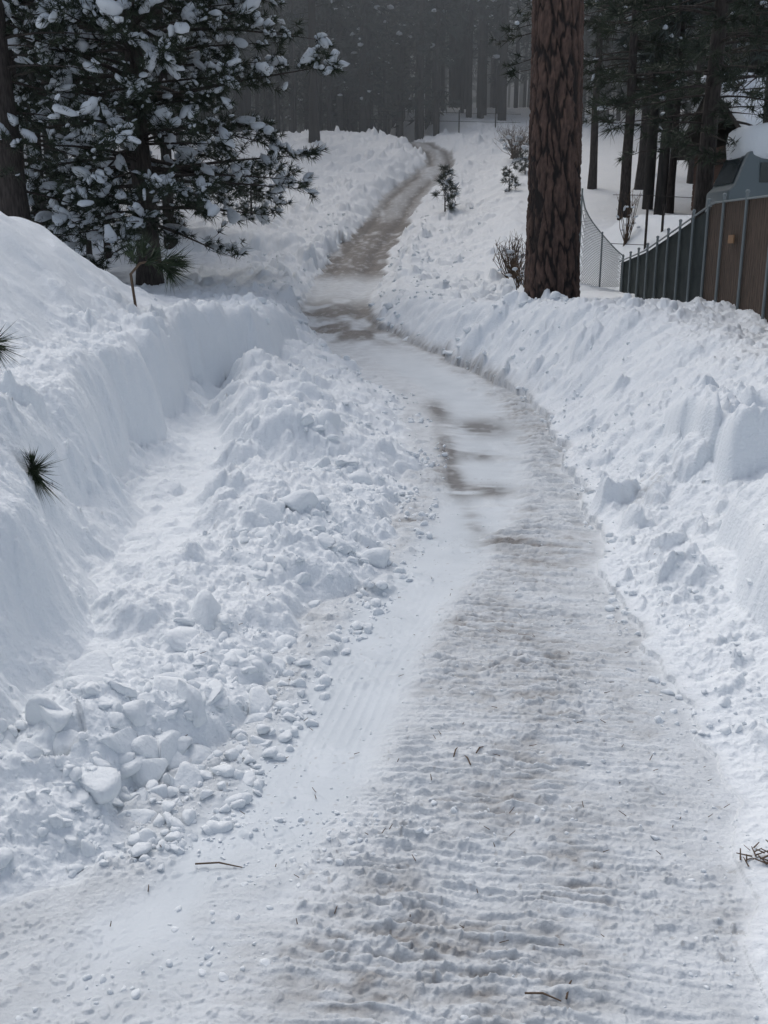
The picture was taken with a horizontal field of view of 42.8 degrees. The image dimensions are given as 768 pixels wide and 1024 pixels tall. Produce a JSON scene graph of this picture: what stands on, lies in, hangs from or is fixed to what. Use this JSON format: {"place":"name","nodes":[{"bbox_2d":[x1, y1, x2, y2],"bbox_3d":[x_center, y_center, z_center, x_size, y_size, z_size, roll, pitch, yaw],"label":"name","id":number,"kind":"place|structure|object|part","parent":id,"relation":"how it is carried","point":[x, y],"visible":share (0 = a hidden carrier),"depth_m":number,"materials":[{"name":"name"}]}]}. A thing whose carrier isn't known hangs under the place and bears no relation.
{"place":"outdoors","nodes":[
{"label":"outdoors","id":0,"kind":"place"},
{"bbox_2d":[39,2,695,129],"bbox_3d":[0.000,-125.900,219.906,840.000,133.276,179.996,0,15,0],"label":"wooded hillside","id":1,"kind":"structure","parent":0,"point":[474,94],"depth_m":227.95,"materials":[{"name":"plant"}]},
{"bbox_2d":[0,107,767,1023],"bbox_3d":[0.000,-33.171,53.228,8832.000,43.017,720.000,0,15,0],"label":"snowy ground","id":2,"kind":"structure","parent":0,"point":[122,403],"depth_m":8.49,"materials":[{"name":"white snow"}]},
{"bbox_2d":[0,318,26,371],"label":"pine branch","id":3,"kind":"object","parent":2,"relation":"on","point":[3,346],"visible":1,"depth_m":9.20,"materials":[{"name":"green plant"}]},
{"bbox_2d":[19,447,67,505],"bbox_3d":[-3.328,-0.368,9.478,0.576,0.710,1.124,-5,16,-17],"label":"pine branch","id":4,"kind":"object","parent":2,"relation":"on","point":[34,469],"visible":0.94,"depth_m":9.22,"materials":[{"name":"green plant"}]},
{"bbox_2d":[0,0,134,220],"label":"pine tree","id":5,"kind":"object","parent":2,"relation":"on","point":[14,201],"visible":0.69,"depth_m":29.00,"materials":[{"name":"green plant"}]},
{"bbox_2d":[37,57,111,254],"bbox_3d":[-12.819,-16.793,42.062,3.533,12.101,3.549,9,17,30],"label":"pine tree","id":6,"kind":"object","parent":2,"relation":"on","point":[89,251],"visible":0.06,"depth_m":42.46,"materials":[{"name":"green plant"}]},
{"bbox_2d":[8,0,152,242],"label":"pine tree","id":7,"kind":"object","parent":2,"relation":"on","point":[12,62],"visible":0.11,"depth_m":37.76,"materials":[{"name":"green plant"}]},
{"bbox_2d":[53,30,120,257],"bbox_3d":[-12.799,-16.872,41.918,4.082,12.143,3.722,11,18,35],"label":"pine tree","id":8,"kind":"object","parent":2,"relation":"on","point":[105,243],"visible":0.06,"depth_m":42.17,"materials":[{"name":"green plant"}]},
{"bbox_2d":[111,227,194,306],"bbox_3d":[-4.291,-4.478,18.426,1.890,1.745,0.901,4,16,15],"label":"pine branch","id":9,"kind":"object","parent":2,"relation":"on","point":[174,261],"visible":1,"depth_m":18.34,"materials":[{"name":"green plant"}]},
{"bbox_2d":[0,0,349,285],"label":"pine tree","id":10,"kind":"object","parent":2,"relation":"on","point":[137,94],"visible":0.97,"depth_m":31.29,"materials":[{"name":"green plant"}]},
{"bbox_2d":[77,1,277,249],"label":"pine tree","id":11,"kind":"object","parent":2,"relation":"on","point":[162,75],"visible":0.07,"depth_m":46.48,"materials":[{"name":"green plant"}]},
{"bbox_2d":[234,155,266,214],"bbox_3d":[-7.537,-18.258,55.139,2.192,3.440,2.625,0,15,0],"label":"pine sapling","id":12,"kind":"object","parent":2,"relation":"on","point":[244,206],"visible":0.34,"depth_m":54.99,"materials":[{"name":"green plant"}]},
{"bbox_2d":[273,0,352,142],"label":"pine tree","id":13,"kind":"object","parent":2,"relation":"on","point":[314,132],"visible":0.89,"depth_m":77.30,"materials":[{"name":"grey plant"}]},
{"bbox_2d":[0,206,767,1023],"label":"snow clods","id":14,"kind":"object","parent":2,"relation":"on","point":[146,762],"visible":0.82,"depth_m":6.49,"materials":[{"name":"white snow"}]},
{"bbox_2d":[12,0,767,227],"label":"distant forest","id":15,"kind":"object","parent":2,"relation":"on","point":[662,177],"visible":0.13,"depth_m":48.54,"materials":[{"name":"grey"}]},
{"bbox_2d":[17,0,767,139],"bbox_3d":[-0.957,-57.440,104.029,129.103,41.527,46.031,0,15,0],"label":"distant forest","id":16,"kind":"object","parent":2,"relation":"on","point":[430,25],"visible":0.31,"depth_m":94.63,"materials":[{"name":"grey"}]},
{"bbox_2d":[338,104,519,138],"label":"wire fence","id":17,"kind":"object","parent":2,"relation":"on","point":[422,120],"visible":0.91,"depth_m":86.00,"materials":[{"name":"grey metal"}]},
{"bbox_2d":[110,546,767,1000],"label":"twig litter","id":18,"kind":"object","parent":2,"relation":"on","point":[746,858],"visible":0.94,"depth_m":5.28,"materials":[{"name":"brown wood"}]},
{"bbox_2d":[431,163,460,211],"bbox_3d":[3.835,-18.643,56.599,2.066,3.068,2.122,-13,20,-40],"label":"pine sapling","id":19,"kind":"object","parent":2,"relation":"on","point":[445,187],"visible":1,"depth_m":56.30,"materials":[{"name":"green plant"}]},
{"bbox_2d":[493,229,525,278],"bbox_3d":[4.435,-8.675,33.300,1.572,1.858,1.483,0,15,0],"label":"bare shrub","id":20,"kind":"object","parent":2,"relation":"on","point":[513,254],"visible":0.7,"depth_m":33.35,"materials":[{"name":"brown plant"}]},
{"bbox_2d":[500,160,521,191],"bbox_3d":[7.359,-19.477,56.845,1.408,2.100,1.390,0,15,0],"label":"pine sapling","id":21,"kind":"object","parent":2,"relation":"on","point":[507,174],"visible":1,"depth_m":56.77,"materials":[{"name":"green plant"}]},
{"bbox_2d":[497,255,524,289],"bbox_3d":[4.244,-7.366,30.130,1.213,1.448,1.197,13,20,40],"label":"bare shrub","id":22,"kind":"object","parent":2,"relation":"on","point":[520,276],"visible":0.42,"depth_m":30.16,"materials":[{"name":"brown plant"}]},
{"bbox_2d":[494,120,528,158],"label":"bare shrub","id":23,"kind":"object","parent":2,"relation":"on","point":[513,148],"visible":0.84,"depth_m":69.40,"materials":[{"name":"brown plant"}]},
{"bbox_2d":[517,149,528,173],"bbox_3d":[9.036,-22.371,62.526,1.308,1.685,1.685,0,15,0],"label":"pine sapling","id":24,"kind":"object","parent":2,"relation":"on","point":[524,166],"visible":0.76,"depth_m":62.36,"materials":[{"name":"green plant"}]},
{"bbox_2d":[487,0,588,84],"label":"pine tree","id":25,"kind":"object","parent":2,"relation":"on","point":[511,73],"visible":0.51,"depth_m":42.50,"materials":[{"name":"green plant"}]},
{"bbox_2d":[524,0,584,298],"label":"pine tree","id":26,"kind":"object","parent":2,"relation":"on","point":[552,243],"visible":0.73,"depth_m":24.03,"materials":[{"name":"brown plant"}]},
{"bbox_2d":[579,188,623,286],"bbox_3d":[7.166,-8.743,32.340,1.645,3.750,0.125,12,19,37],"label":"chain link fence","id":27,"kind":"object","parent":2,"relation":"on","point":[602,240],"visible":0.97,"depth_m":32.44,"materials":[{"name":"grey metal"}]},
{"bbox_2d":[583,0,665,189],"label":"pine tree","id":28,"kind":"object","parent":2,"relation":"on","point":[592,177],"visible":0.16,"depth_m":56.12,"materials":[{"name":"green plant"}]},
{"bbox_2d":[616,188,643,245],"bbox_3d":[8.836,-10.722,35.447,1.076,2.181,0.873,9,17,30],"label":"bare shrub","id":29,"kind":"object","parent":2,"relation":"on","point":[625,235],"visible":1,"depth_m":35.43,"materials":[{"name":"brown plant"}]},
{"bbox_2d":[591,0,711,189],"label":"pine tree","id":30,"kind":"object","parent":2,"relation":"on","point":[639,179],"visible":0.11,"depth_m":56.25,"materials":[{"name":"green plant"}]},
{"bbox_2d":[611,194,693,249],"bbox_3d":[9.672,-9.113,33.793,3.746,3.511,0.090,0,15,0],"label":"wire fence","id":31,"kind":"object","parent":2,"relation":"on","point":[646,220],"visible":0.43,"depth_m":33.50,"materials":[{"name":"grey galvanised steel"}]},
{"bbox_2d":[583,0,725,219],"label":"pine tree","id":32,"kind":"object","parent":2,"relation":"on","point":[634,45],"visible":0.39,"depth_m":46.41,"materials":[{"name":"green plant"}]},
{"bbox_2d":[583,0,767,221],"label":"pine tree","id":33,"kind":"object","parent":2,"relation":"on","point":[715,70],"visible":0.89,"depth_m":27.26,"materials":[{"name":"green plant"}]},
{"bbox_2d":[604,0,748,213],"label":"pine tree","id":34,"kind":"object","parent":2,"relation":"on","point":[669,208],"visible":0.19,"depth_m":48.98,"materials":[{"name":"green plant"}]},
{"bbox_2d":[619,189,767,321],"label":"slatted fence","id":35,"kind":"object","parent":2,"relation":"on","point":[717,251],"visible":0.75,"depth_m":21.10,"materials":[{"name":"grey"}]},
{"bbox_2d":[636,0,767,122],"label":"pine tree","id":36,"kind":"object","parent":2,"relation":"on","point":[679,62],"visible":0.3,"depth_m":33.67,"materials":[{"name":"green plant"}]},
{"bbox_2d":[667,7,744,183],"bbox_3d":[18.574,-31.130,55.481,7.166,24.334,8.282,-7,17,-25],"label":"pine tree","id":37,"kind":"object","parent":2,"relation":"on","point":[690,173],"visible":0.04,"depth_m":58.42,"materials":[{"name":"green plant"}]},
{"bbox_2d":[691,145,726,210],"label":"walls","id":38,"kind":"structure","parent":2,"relation":"on","point":[717,169],"depth_m":49.59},
{"bbox_2d":[677,98,740,159],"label":"roof","id":39,"kind":"structure","parent":38,"relation":"on","point":[723,133],"depth_m":48.88,"materials":[{"name":"brown"}]},
{"bbox_2d":[678,72,765,143],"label":"roof snow","id":40,"kind":"structure","parent":39,"relation":"on","point":[747,118],"depth_m":42.44,"materials":[{"name":"white snow"}]},
{"bbox_2d":[705,122,767,211],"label":"parked van","id":41,"kind":"object","parent":2,"relation":"on","point":[743,170],"visible":0.64,"depth_m":25.73,"materials":[{"name":"grey paint"}]},
{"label":"windows","id":42,"kind":"part","parent":41,"relation":"part of","materials":[{"name":"black glass"}]}
]}

